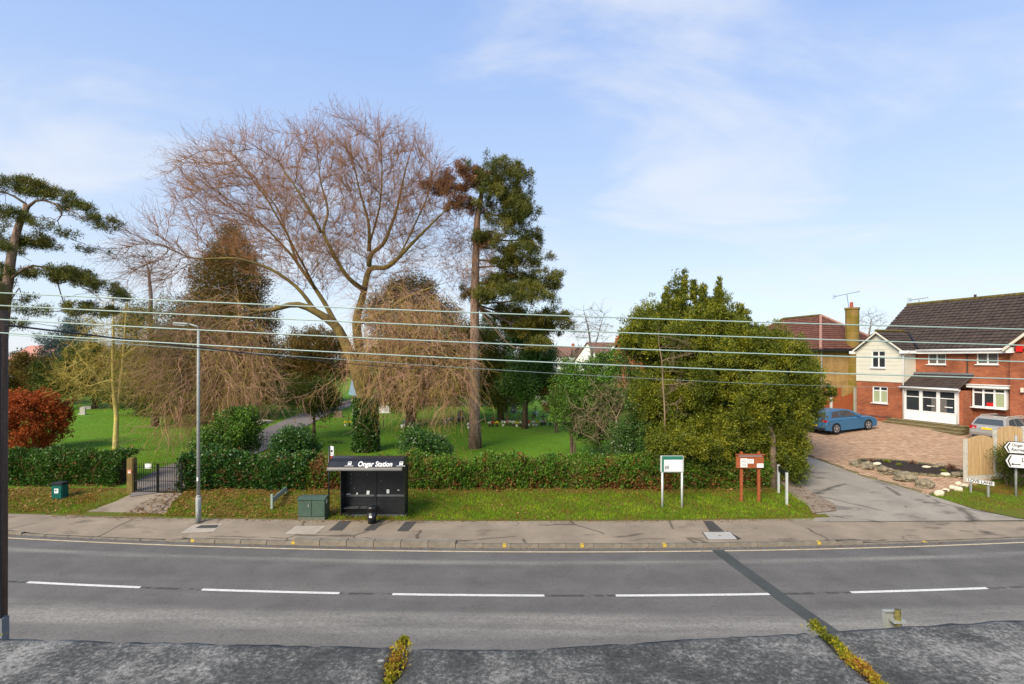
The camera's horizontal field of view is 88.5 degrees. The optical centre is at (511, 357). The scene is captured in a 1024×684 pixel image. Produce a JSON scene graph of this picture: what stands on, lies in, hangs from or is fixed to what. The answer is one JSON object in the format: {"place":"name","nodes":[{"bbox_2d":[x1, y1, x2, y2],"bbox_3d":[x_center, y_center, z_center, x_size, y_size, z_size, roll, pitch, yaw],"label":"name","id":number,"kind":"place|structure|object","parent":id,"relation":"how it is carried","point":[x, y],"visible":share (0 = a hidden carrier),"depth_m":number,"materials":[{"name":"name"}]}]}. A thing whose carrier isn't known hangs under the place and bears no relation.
{"place":"outdoors","nodes":[
{"label":"outdoors","id":0,"kind":"place"},
{"bbox_2d":[30,322,345,360],"bbox_3d":[-23.992,-1.343,37.000,28.232,3.131,0.040,0,0,12],"label":"overhead wire","id":1,"kind":"object","parent":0,"point":[181,344],"visible":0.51,"depth_m":37.24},
{"bbox_2d":[130,395,379,496],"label":"cemetery path","id":2,"kind":"structure","parent":0,"point":[298,417],"depth_m":32.78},
{"bbox_2d":[8,485,829,520],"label":"verge grass","id":3,"kind":"structure","parent":0,"point":[499,514],"depth_m":21.59,"materials":[{"name":"plant"}]},
{"bbox_2d":[51,481,69,498],"bbox_3d":[-19.416,5.694,22.571,0.508,0.726,0.416,0,0,0],"label":"green bin","id":4,"kind":"object","parent":3,"relation":"on","point":[60,489],"visible":0.97,"depth_m":22.41,"materials":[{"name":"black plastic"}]},
{"bbox_2d":[271,487,286,508],"bbox_3d":[-9.790,5.856,22.090,0.090,0.738,2.008,0,0,-8],"label":"street nameplate","id":5,"kind":"object","parent":3,"relation":"on","point":[279,494],"visible":0.82,"depth_m":21.76,"materials":[{"name":"metal"}]},
{"bbox_2d":[328,446,333,513],"bbox_3d":[-7.123,4.833,20.654,0.264,2.733,0.111,0,0,40],"label":"bus stop flag","id":6,"kind":"object","parent":3,"relation":"on","point":[330,452],"visible":0.76,"depth_m":20.69,"materials":[{"name":"black paint"}]},
{"bbox_2d":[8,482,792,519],"bbox_3d":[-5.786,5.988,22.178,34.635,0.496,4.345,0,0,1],"label":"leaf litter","id":7,"kind":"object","parent":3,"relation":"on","point":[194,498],"visible":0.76,"depth_m":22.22,"materials":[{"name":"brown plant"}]},
{"bbox_2d":[660,456,683,507],"bbox_3d":[6.499,5.086,21.340,0.937,2.216,0.120,0,0,0],"label":"sign","id":8,"kind":"object","parent":3,"relation":"on","point":[671,463],"visible":0.94,"depth_m":21.29,"materials":[{"name":"silver metal"}]},
{"bbox_2d":[735,451,764,501],"bbox_3d":[9.882,5.021,21.840,1.182,2.219,0.240,0,0,0],"label":"notice board","id":9,"kind":"object","parent":3,"relation":"on","point":[749,460],"visible":0.85,"depth_m":21.80,"materials":[{"name":"red wood"}]},
{"bbox_2d":[13,335,948,387],"bbox_3d":[6.464,0.535,17.500,34.800,1.884,0.012,0,0,-29],"label":"overhead wire","id":10,"kind":"object","parent":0,"point":[458,367],"visible":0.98,"depth_m":12.74,"materials":[{"name":"metal"}]},
{"bbox_2d":[0,618,1023,683],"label":"parapet","id":11,"kind":"structure","parent":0,"point":[989,652],"depth_m":0.86,"materials":[{"name":"grey concrete"}]},
{"bbox_2d":[0,0,1023,358],"label":"sky","id":12,"kind":"structure","parent":0,"point":[797,155],"materials":[{"name":"blue"}]},
{"bbox_2d":[8,360,1022,543],"bbox_3d":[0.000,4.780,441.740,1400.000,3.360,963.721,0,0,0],"label":"ground","id":13,"kind":"structure","parent":0,"point":[345,430],"depth_m":39.56,"materials":[{"name":"green plant"}]},
{"bbox_2d":[8,340,65,362],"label":"house","id":14,"kind":"structure","parent":13,"relation":"on","point":[30,348],"depth_m":108.94,"materials":[{"name":"pink plastic"}]},
{"bbox_2d":[8,347,69,398],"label":"evergreen tree","id":15,"kind":"object","parent":13,"relation":"on","point":[18,376],"visible":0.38,"depth_m":60.06,"materials":[{"name":"green plant"}]},
{"bbox_2d":[8,385,75,448],"bbox_3d":[-30.219,4.177,32.880,4.940,4.854,4.315,0,0,0],"label":"bush","id":16,"kind":"object","parent":13,"relation":"on","point":[31,408],"visible":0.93,"depth_m":32.42,"materials":[{"name":"red plant"}]},
{"bbox_2d":[0,172,135,331],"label":"pine tree","id":17,"kind":"object","parent":13,"relation":"on","point":[24,186],"visible":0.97,"depth_m":24.92,"materials":[{"name":"green plant"}]},
{"bbox_2d":[31,314,118,401],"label":"cedar tree","id":18,"kind":"object","parent":13,"relation":"on","point":[48,345],"visible":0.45,"depth_m":64.71,"materials":[{"name":"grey plant"}]},
{"bbox_2d":[8,443,143,487],"bbox_3d":[-21.481,5.144,24.773,7.314,2.072,2.402,0,0,0],"label":"hedge","id":19,"kind":"object","parent":13,"relation":"on","point":[48,466],"visible":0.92,"depth_m":24.32,"materials":[{"name":"green plant"}]},
{"bbox_2d":[24,337,149,408],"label":"evergreen tree","id":20,"kind":"object","parent":13,"relation":"on","point":[37,376],"visible":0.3,"depth_m":56.19,"materials":[{"name":"green plant"}]},
{"bbox_2d":[32,288,189,449],"bbox_3d":[-24.641,0.697,32.406,8.586,10.434,7.425,0,0,-28],"label":"young tree","id":21,"kind":"object","parent":13,"relation":"on","point":[116,403],"visible":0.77,"depth_m":31.71,"materials":[{"name":"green plant"}]},
{"bbox_2d":[66,493,181,517],"bbox_3d":[-15.448,6.049,21.660,4.170,0.250,2.893,0,0,0],"label":"gate apron","id":22,"kind":"object","parent":13,"relation":"on","point":[127,503],"visible":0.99,"depth_m":21.71,"materials":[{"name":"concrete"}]},
{"bbox_2d":[127,457,136,493],"bbox_3d":[-16.774,5.232,23.168,0.300,1.660,0.300,0,0,0],"label":"gate post","id":23,"kind":"object","parent":13,"relation":"on","point":[131,461],"visible":0.74,"depth_m":23.04,"materials":[{"name":"brown wood"}]},
{"bbox_2d":[134,461,182,492],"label":"cemetery gate","id":24,"kind":"structure","parent":23,"relation":"attached to","point":[157,467],"depth_m":23.03,"materials":[{"name":"black metal"}]},
{"bbox_2d":[111,236,176,328],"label":"bare tree","id":25,"kind":"object","parent":13,"relation":"on","point":[150,292],"visible":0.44,"depth_m":65.10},
{"bbox_2d":[100,290,208,426],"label":"evergreen tree","id":26,"kind":"object","parent":13,"relation":"on","point":[136,401],"visible":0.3,"depth_m":42.90,"materials":[{"name":"brown plant"}]},
{"bbox_2d":[89,360,290,416],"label":"evergreen tree","id":27,"kind":"object","parent":13,"relation":"on","point":[130,405],"visible":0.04,"depth_m":50.29,"materials":[{"name":"green plant"}]},
{"bbox_2d":[160,214,289,419],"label":"conifer tree","id":28,"kind":"object","parent":13,"relation":"on","point":[219,272],"visible":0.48,"depth_m":45.64,"materials":[{"name":"brown plant"}]},
{"bbox_2d":[185,403,268,452],"bbox_3d":[-14.692,4.135,26.956,3.889,3.598,3.755,0,0,0],"label":"bush","id":29,"kind":"object","parent":13,"relation":"on","point":[238,427],"visible":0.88,"depth_m":26.58,"materials":[{"name":"green plant"}]},
{"bbox_2d":[169,441,316,490],"bbox_3d":[-12.268,5.036,24.174,6.170,2.183,2.629,0,0,0],"label":"hedge","id":30,"kind":"object","parent":13,"relation":"on","point":[221,466],"visible":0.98,"depth_m":23.61,"materials":[{"name":"green plant"}]},
{"bbox_2d":[82,91,504,469],"bbox_3d":[-12.044,-5.015,32.029,23.247,24.368,14.546,0,0,0],"label":"bare tree","id":31,"kind":"object","parent":13,"relation":"on","point":[365,438],"visible":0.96,"depth_m":30.85,"materials":[{"name":"brown plant"}]},
{"bbox_2d":[266,422,327,459],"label":"bush","id":32,"kind":"object","parent":13,"relation":"on","point":[292,439],"visible":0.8,"depth_m":25.84,"materials":[{"name":"green plant"}]},
{"bbox_2d":[267,323,350,402],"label":"evergreen tree","id":33,"kind":"object","parent":13,"relation":"on","point":[307,368],"visible":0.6,"depth_m":60.19,"materials":[{"name":"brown plant"}]},
{"bbox_2d":[272,367,347,435],"bbox_3d":[-14.458,3.255,37.508,5.364,5.152,4.540,0,0,-21],"label":"yew tree","id":34,"kind":"object","parent":13,"relation":"on","point":[329,402],"visible":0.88,"depth_m":36.80,"materials":[{"name":"green plant"}]},
{"bbox_2d":[297,495,329,519],"bbox_3d":[-7.625,5.777,20.190,1.062,0.947,0.540,0,0,0],"label":"street cabinet","id":35,"kind":"object","parent":13,"relation":"on","point":[313,507],"visible":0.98,"depth_m":19.95,"materials":[{"name":"green metal"}]},
{"bbox_2d":[10,408,641,473],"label":"lawn grass","id":36,"kind":"structure","parent":13,"relation":"on","point":[331,433],"depth_m":38.23,"materials":[{"name":"plant"}]},
{"bbox_2d":[106,345,579,369],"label":"wood","id":37,"kind":"object","parent":13,"relation":"on","point":[575,351],"visible":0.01,"depth_m":174.03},
{"bbox_2d":[327,456,408,516],"bbox_3d":[-5.358,5.012,19.874,2.857,2.535,1.292,0,0,0],"label":"bus shelter","id":38,"kind":"object","parent":13,"relation":"on","point":[380,483],"visible":0.95,"depth_m":20.39,"materials":[{"name":"black paint"}]},
{"bbox_2d":[362,268,469,426],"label":"weeping tree","id":39,"kind":"object","parent":13,"relation":"on","point":[421,283],"visible":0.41,"depth_m":42.82,"materials":[{"name":"brown plant"}]},
{"bbox_2d":[344,323,500,405],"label":"evergreen tree","id":40,"kind":"object","parent":13,"relation":"on","point":[431,360],"visible":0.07,"depth_m":58.36,"materials":[{"name":"green plant"}]},
{"bbox_2d":[392,422,455,459],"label":"bush","id":41,"kind":"object","parent":13,"relation":"on","point":[420,438],"visible":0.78,"depth_m":26.86,"materials":[{"name":"green plant"}]},
{"bbox_2d":[415,147,578,448],"bbox_3d":[-0.981,-3.526,33.708,10.871,18.862,6.307,0,0,0],"label":"pine tree","id":42,"kind":"object","parent":13,"relation":"on","point":[516,201],"visible":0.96,"depth_m":33.22,"materials":[{"name":"green plant"}]},
{"bbox_2d":[457,312,536,420],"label":"evergreen tree","id":43,"kind":"object","parent":13,"relation":"on","point":[497,399],"visible":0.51,"depth_m":45.65,"materials":[{"name":"green plant"}]},
{"bbox_2d":[493,305,565,428],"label":"conifer tree","id":44,"kind":"object","parent":13,"relation":"on","point":[521,385],"visible":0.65,"depth_m":40.67,"materials":[{"name":"green plant"}]},
{"bbox_2d":[289,447,774,490],"bbox_3d":[1.034,5.387,24.157,21.998,2.905,2.666,0,0,0],"label":"hedge","id":45,"kind":"object","parent":13,"relation":"on","point":[488,469],"visible":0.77,"depth_m":23.66,"materials":[{"name":"green plant"}]},
{"bbox_2d":[537,372,574,432],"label":"bush","id":46,"kind":"object","parent":13,"relation":"on","point":[545,405],"visible":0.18,"depth_m":39.93,"materials":[{"name":"green plant"}]},
{"bbox_2d":[548,344,581,368],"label":"house","id":47,"kind":"structure","parent":13,"relation":"on","point":[565,349],"depth_m":176.92,"materials":[{"name":"pink tile"}]},
{"bbox_2d":[568,298,614,376],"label":"bare tree","id":48,"kind":"object","parent":13,"relation":"on","point":[589,334],"visible":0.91,"depth_m":61.93,"materials":[{"name":"plant"}]},
{"bbox_2d":[544,343,644,453],"bbox_3d":[4.900,2.469,30.154,6.151,6.763,5.182,0,0,0],"label":"bush","id":49,"kind":"object","parent":13,"relation":"on","point":[579,389],"visible":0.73,"depth_m":29.50,"materials":[{"name":"green plant"}]},
{"bbox_2d":[574,338,618,379],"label":"house","id":50,"kind":"structure","parent":13,"relation":"on","point":[583,352],"depth_m":102.30,"materials":[{"name":"paint"}]},
{"bbox_2d":[561,369,635,456],"bbox_3d":[5.060,3.045,27.636,5.061,5.724,3.791,0,0,0],"label":"bare shrub","id":51,"kind":"object","parent":13,"relation":"on","point":[595,420],"visible":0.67,"depth_m":27.46,"materials":[{"name":"plant"}]},
{"bbox_2d":[610,342,643,388],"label":"house","id":52,"kind":"structure","parent":13,"relation":"on","point":[625,364],"depth_m":73.55,"materials":[{"name":"red brick"}]},
{"bbox_2d":[600,381,662,455],"bbox_3d":[6.225,3.520,26.103,4.228,5.412,3.814,0,0,0],"label":"bush","id":53,"kind":"object","parent":13,"relation":"on","point":[630,431],"visible":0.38,"depth_m":25.63,"materials":[{"name":"green plant"}]},
{"bbox_2d":[655,321,695,433],"bbox_3d":[7.624,2.134,24.252,2.196,7.596,2.171,0,0,0],"label":"young tree","id":54,"kind":"object","parent":13,"relation":"on","point":[663,395],"visible":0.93,"depth_m":24.27,"materials":[{"name":"plant"}]},
{"bbox_2d":[614,266,837,488],"bbox_3d":[10.694,0.696,26.113,10.884,10.821,7.626,0,0,0],"label":"yew tree","id":55,"kind":"object","parent":13,"relation":"on","point":[724,419],"visible":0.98,"depth_m":24.78,"materials":[{"name":"green plant"}]},
{"bbox_2d":[777,464,787,504],"bbox_3d":[11.455,5.397,22.250,0.097,1.482,1.436,0,0,14],"label":"post","id":56,"kind":"object","parent":13,"relation":"on","point":[781,470],"visible":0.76,"depth_m":22.01,"materials":[{"name":"silver metal"}]},
{"bbox_2d":[765,302,868,404],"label":"buff brick house","id":57,"kind":"structure","parent":13,"relation":"on","point":[836,348],"depth_m":48.67,"materials":[{"name":"yellow brick"}]},
{"bbox_2d":[820,388,856,412],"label":"timber side gate","id":58,"kind":"structure","parent":13,"relation":"on","point":[844,402],"depth_m":40.45,"materials":[{"name":"orange wood"}]},
{"bbox_2d":[673,410,1023,521],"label":"lane","id":59,"kind":"structure","parent":13,"relation":"on","point":[850,496],"depth_m":21.70,"materials":[{"name":"asphalt"}]},
{"bbox_2d":[780,475,835,512],"bbox_3d":[12.791,5.788,23.547,1.272,0.584,6.136,0,0,7],"label":"mud patch","id":60,"kind":"object","parent":59,"relation":"on","point":[817,503],"visible":0.66,"depth_m":22.12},
{"bbox_2d":[861,461,874,469],"bbox_3d":[17.737,5.383,26.187,0.730,0.505,0.554,0,0,-28],"label":"boulder","id":61,"kind":"object","parent":13,"relation":"on","point":[867,465],"visible":0.94,"depth_m":26.03,"materials":[{"name":"stone"}]},
{"bbox_2d":[859,308,889,334],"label":"bare tree","id":62,"kind":"object","parent":13,"relation":"on","point":[870,327],"visible":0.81,"depth_m":89.92,"materials":[{"name":"plant"}]},
{"bbox_2d":[876,465,894,474],"bbox_3d":[18.022,5.451,25.384,0.776,0.530,0.579,0,0,-5],"label":"boulder","id":63,"kind":"object","parent":13,"relation":"on","point":[883,470],"visible":0.94,"depth_m":25.18,"materials":[{"name":"stone"}]},
{"bbox_2d":[806,455,969,494],"bbox_3d":[16.987,5.519,26.374,2.667,0.882,8.719,0,0,-34],"label":"drive edging","id":64,"kind":"object","parent":13,"relation":"on","point":[892,483],"visible":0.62,"depth_m":24.49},
{"bbox_2d":[893,471,917,482],"bbox_3d":[18.200,5.544,24.399,1.012,0.556,0.680,0,0,7],"label":"boulder","id":65,"kind":"object","parent":13,"relation":"on","point":[905,476],"visible":0.94,"depth_m":24.21,"materials":[{"name":"stone"}]},
{"bbox_2d":[804,421,1023,494],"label":"drive","id":66,"kind":"structure","parent":13,"relation":"on","point":[844,448],"depth_m":29.62,"materials":[{"name":"brick"}]},
{"bbox_2d":[813,408,876,433],"bbox_3d":[21.184,3.953,33.982,4.305,1.470,2.170,-3,-1,-17],"label":"parked car","id":67,"kind":"object","parent":66,"relation":"on","point":[837,421],"visible":0.76,"depth_m":33.06,"materials":[{"name":"blue paint"}]},
{"bbox_2d":[857,458,962,476],"bbox_3d":[19.850,5.471,26.200,4.420,0.366,2.128,0,0,37],"label":"planting bed","id":68,"kind":"object","parent":66,"relation":"on","point":[915,469],"visible":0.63,"depth_m":25.89,"materials":[{"name":"soil"}]},
{"bbox_2d":[969,413,1023,437],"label":"parked car","id":69,"kind":"object","parent":66,"relation":"on","point":[985,424],"visible":0.5,"depth_m":30.00,"materials":[{"name":"silver metal"}]},
{"bbox_2d":[915,478,935,488],"bbox_3d":[18.438,5.636,23.442,0.814,0.519,0.507,0,0,9],"label":"boulder","id":70,"kind":"object","parent":13,"relation":"on","point":[924,483],"visible":0.88,"depth_m":23.29,"materials":[{"name":"stone"}]},
{"bbox_2d":[849,292,1023,435],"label":"brick house","id":71,"kind":"structure","parent":13,"relation":"on","point":[958,406],"depth_m":34.78,"materials":[{"name":"red brick"}]},
{"bbox_2d":[872,351,885,368],"bbox_3d":[26.289,0.131,37.693,0.210,1.274,1.147,0,0,-18],"label":"window","id":72,"kind":"structure","parent":71,"relation":"in","point":[878,363],"depth_m":37.73,"materials":[{"name":"white plastic"}]},
{"bbox_2d":[871,386,887,404],"bbox_3d":[26.342,2.667,37.616,0.210,1.244,1.235,0,0,-18],"label":"window","id":73,"kind":"structure","parent":71,"relation":"in","point":[880,394],"depth_m":37.61,"materials":[{"name":"white plastic"}]},
{"bbox_2d":[926,354,945,364],"bbox_3d":[28.447,-0.046,35.182,0.210,1.069,1.240,0,0,-18],"label":"window","id":74,"kind":"structure","parent":71,"relation":"in","point":[932,356],"depth_m":35.17,"materials":[{"name":"white plastic"}]},
{"bbox_2d":[974,353,997,364],"bbox_3d":[29.342,-0.081,32.427,0.210,1.069,1.272,0,0,-18],"label":"window","id":75,"kind":"structure","parent":71,"relation":"in","point":[980,356],"depth_m":32.45,"materials":[{"name":"white plastic"}]},
{"bbox_2d":[971,387,1006,409],"bbox_3d":[29.127,2.482,32.118,0.210,1.261,1.866,0,0,-18],"label":"bay window","id":76,"kind":"structure","parent":71,"relation":"in","point":[986,398],"depth_m":32.10,"materials":[{"name":"white plastic"}]},
{"bbox_2d":[963,426,1023,481],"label":"closeboard fence","id":77,"kind":"object","parent":13,"relation":"on","point":[976,461],"visible":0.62,"depth_m":24.18,"materials":[{"name":"wood"}]},
{"bbox_2d":[8,534,1023,654],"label":"road","id":78,"kind":"structure","parent":0,"point":[580,603],"depth_m":14.04,"materials":[{"name":"asphalt"}]},
{"bbox_2d":[27,581,141,587],"bbox_3d":[-11.839,6.263,14.498,3.415,0.001,0.130,0,0,6],"label":"line dash","id":79,"kind":"object","parent":78,"relation":"on","point":[75,584],"visible":1,"depth_m":14.51,"materials":[{"name":"white paint"}]},
{"bbox_2d":[202,589,339,593],"bbox_3d":[-6.488,6.263,14.085,3.804,0.001,0.132,0,0,3],"label":"line dash","id":80,"kind":"object","parent":78,"relation":"on","point":[269,591],"visible":1,"depth_m":14.08,"materials":[{"name":"white paint"}]},
{"bbox_2d":[392,593,543,596],"bbox_3d":[-1.161,6.263,13.876,4.028,0.001,0.134,0,0,1],"label":"line dash","id":81,"kind":"object","parent":78,"relation":"on","point":[537,595],"visible":1,"depth_m":13.90,"materials":[{"name":"white paint"}]},
{"bbox_2d":[11,534,1003,551],"bbox_3d":[-0.542,6.287,17.750,34.962,0.079,1.428,0,0,1],"label":"gutter debris","id":82,"kind":"object","parent":78,"relation":"on","point":[504,549],"visible":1,"depth_m":17.50,"materials":[{"name":"brown plant"}]},
{"bbox_2d":[8,530,1023,547],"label":"kerb","id":83,"kind":"structure","parent":78,"relation":"on","point":[377,542],"depth_m":17.57,"materials":[{"name":"concrete"}]},
{"bbox_2d":[8,537,1023,551],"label":"yellow line","id":84,"kind":"object","parent":78,"relation":"on","point":[517,551],"visible":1,"depth_m":17.23,"materials":[{"name":"paint"}]},
{"bbox_2d":[615,593,769,595],"bbox_3d":[4.801,6.263,13.882,4.128,0.001,0.135,0,0,-1],"label":"line dash","id":85,"kind":"object","parent":78,"relation":"on","point":[731,594],"visible":1,"depth_m":13.90,"materials":[{"name":"white paint"}]},
{"bbox_2d":[712,550,837,631],"bbox_3d":[7.063,6.274,13.897,0.469,0.026,6.686,0,0,-6],"label":"trench patch","id":86,"kind":"object","parent":78,"relation":"on","point":[783,598],"visible":0.71,"depth_m":14.11,"materials":[{"name":"asphalt"}]},
{"bbox_2d":[850,587,987,592],"bbox_3d":[10.993,6.263,14.156,3.900,0.001,0.133,0,0,-4],"label":"line dash","id":87,"kind":"object","parent":78,"relation":"on","point":[915,590],"visible":1,"depth_m":14.14,"materials":[{"name":"white paint"}]},
{"bbox_2d":[8,513,1023,542],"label":"pavement","id":88,"kind":"structure","parent":0,"point":[678,531],"depth_m":18.92,"materials":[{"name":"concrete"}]},
{"bbox_2d":[173,322,200,522],"bbox_3d":[-12.211,2.415,19.730,1.020,7.530,0.240,0,0,0],"label":"lamp post","id":89,"kind":"object","parent":88,"relation":"on","point":[198,507],"visible":0.95,"depth_m":19.70,"materials":[{"name":"metal"}]},
{"bbox_2d":[181,523,222,532],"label":"paving slab","id":90,"kind":"structure","parent":88,"relation":"on","point":[193,529],"depth_m":18.99,"materials":[{"name":"concrete"}]},
{"bbox_2d":[285,526,325,533],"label":"paving slab","id":91,"kind":"structure","parent":88,"relation":"on","point":[305,529],"depth_m":18.76,"materials":[{"name":"concrete"}]},
{"bbox_2d":[330,521,350,529],"bbox_3d":[-6.312,6.172,19.335,0.505,0.001,1.092,0,0,0],"label":"pavement patch","id":92,"kind":"object","parent":88,"relation":"on","point":[340,525],"visible":1,"depth_m":19.34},
{"bbox_2d":[367,504,376,523],"bbox_3d":[-5.231,5.830,19.620,0.400,0.660,0.400,0,0,0],"label":"litter bin","id":93,"kind":"object","parent":88,"relation":"on","point":[371,516],"visible":1,"depth_m":19.50,"materials":[{"name":"black paint"}]},
{"bbox_2d":[364,521,383,529],"bbox_3d":[-5.067,6.172,19.335,0.406,0.001,1.133,0,0,5],"label":"pavement patch","id":94,"kind":"object","parent":88,"relation":"on","point":[376,525],"visible":0.8,"depth_m":19.22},
{"bbox_2d":[397,522,415,530],"bbox_3d":[-3.842,6.172,19.262,0.428,0.001,1.126,0,0,5],"label":"pavement patch","id":95,"kind":"object","parent":88,"relation":"on","point":[406,526],"visible":1,"depth_m":19.22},
{"bbox_2d":[46,515,827,523],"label":"pavement litter","id":96,"kind":"object","parent":88,"relation":"on","point":[429,520],"visible":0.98,"depth_m":19.91,"materials":[{"name":"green plant"}]},
{"bbox_2d":[703,521,723,531],"bbox_3d":[7.289,6.172,19.233,0.561,0.001,1.297,0,0,0],"label":"pavement patch","id":97,"kind":"object","parent":88,"relation":"on","point":[712,526],"visible":1,"depth_m":19.11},
{"bbox_2d":[702,532,737,539],"bbox_3d":[7.203,6.180,18.231,1.145,0.040,0.842,0,0,0],"label":"manhole cover","id":98,"kind":"object","parent":88,"relation":"on","point":[719,535],"visible":1,"depth_m":18.14,"materials":[{"name":"metal"}]},
{"bbox_2d":[931,481,1023,518],"bbox_3d":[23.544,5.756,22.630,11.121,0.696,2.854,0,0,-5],"label":"verge grass","id":99,"kind":"structure","parent":0,"point":[980,498],"depth_m":22.22,"materials":[{"name":"plant"}]},
{"bbox_2d":[967,478,993,496],"bbox_3d":[20.081,5.625,22.510,0.084,0.817,0.919,0,0,-29],"label":"street nameplate","id":100,"kind":"object","parent":99,"relation":"on","point":[979,481],"visible":0.98,"depth_m":22.47,"materials":[{"name":"metal"}]},
{"bbox_2d":[984,440,1023,486],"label":"bush","id":101,"kind":"object","parent":99,"relation":"on","point":[1009,472],"visible":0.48,"depth_m":23.39,"materials":[{"name":"green plant"}]},
{"bbox_2d":[1003,435,1023,495],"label":"direction sign","id":102,"kind":"object","parent":99,"relation":"on","point":[1015,460],"visible":0.99,"depth_m":22.04,"materials":[{"name":"metal"}]},
{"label":"near pavement","id":103,"kind":"structure","parent":0,"visible":0},
{"bbox_2d":[0,282,8,638],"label":"telegraph pole","id":104,"kind":"object","parent":103,"relation":"on","point":[4,355],"visible":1,"depth_m":6.00,"materials":[{"name":"brown wood"}]},
{"bbox_2d":[6,324,421,368],"bbox_3d":[-4.830,0.140,17.975,0.024,1.041,24.117,0,0,4],"label":"overhead wire","id":105,"kind":"object","parent":104,"relation":"hanging from","point":[172,344],"visible":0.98,"depth_m":8.33,"materials":[{"name":"metal"}]},
{"bbox_2d":[0,292,1023,329],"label":"overhead wire","id":106,"kind":"object","parent":104,"relation":"attached to","point":[515,314],"visible":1,"depth_m":5.63,"materials":[{"name":"metal"}]},
{"bbox_2d":[0,305,1023,345],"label":"overhead wire","id":107,"kind":"object","parent":104,"relation":"attached to","point":[515,328],"visible":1,"depth_m":5.63,"materials":[{"name":"metal"}]},
{"bbox_2d":[0,319,1023,361],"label":"overhead wire","id":108,"kind":"object","parent":104,"relation":"attached to","point":[513,344],"visible":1,"depth_m":5.63,"materials":[{"name":"metal"}]},
{"bbox_2d":[0,332,1023,379],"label":"overhead wire","id":109,"kind":"object","parent":104,"relation":"attached to","point":[516,360],"visible":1,"depth_m":5.63,"materials":[{"name":"metal"}]},
{"bbox_2d":[882,609,905,627],"bbox_3d":[5.056,4.763,6.952,0.245,2.873,0.125,0,0,0],"label":"road sign","id":110,"kind":"object","parent":103,"relation":"on","point":[891,618],"visible":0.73,"depth_m":6.97,"materials":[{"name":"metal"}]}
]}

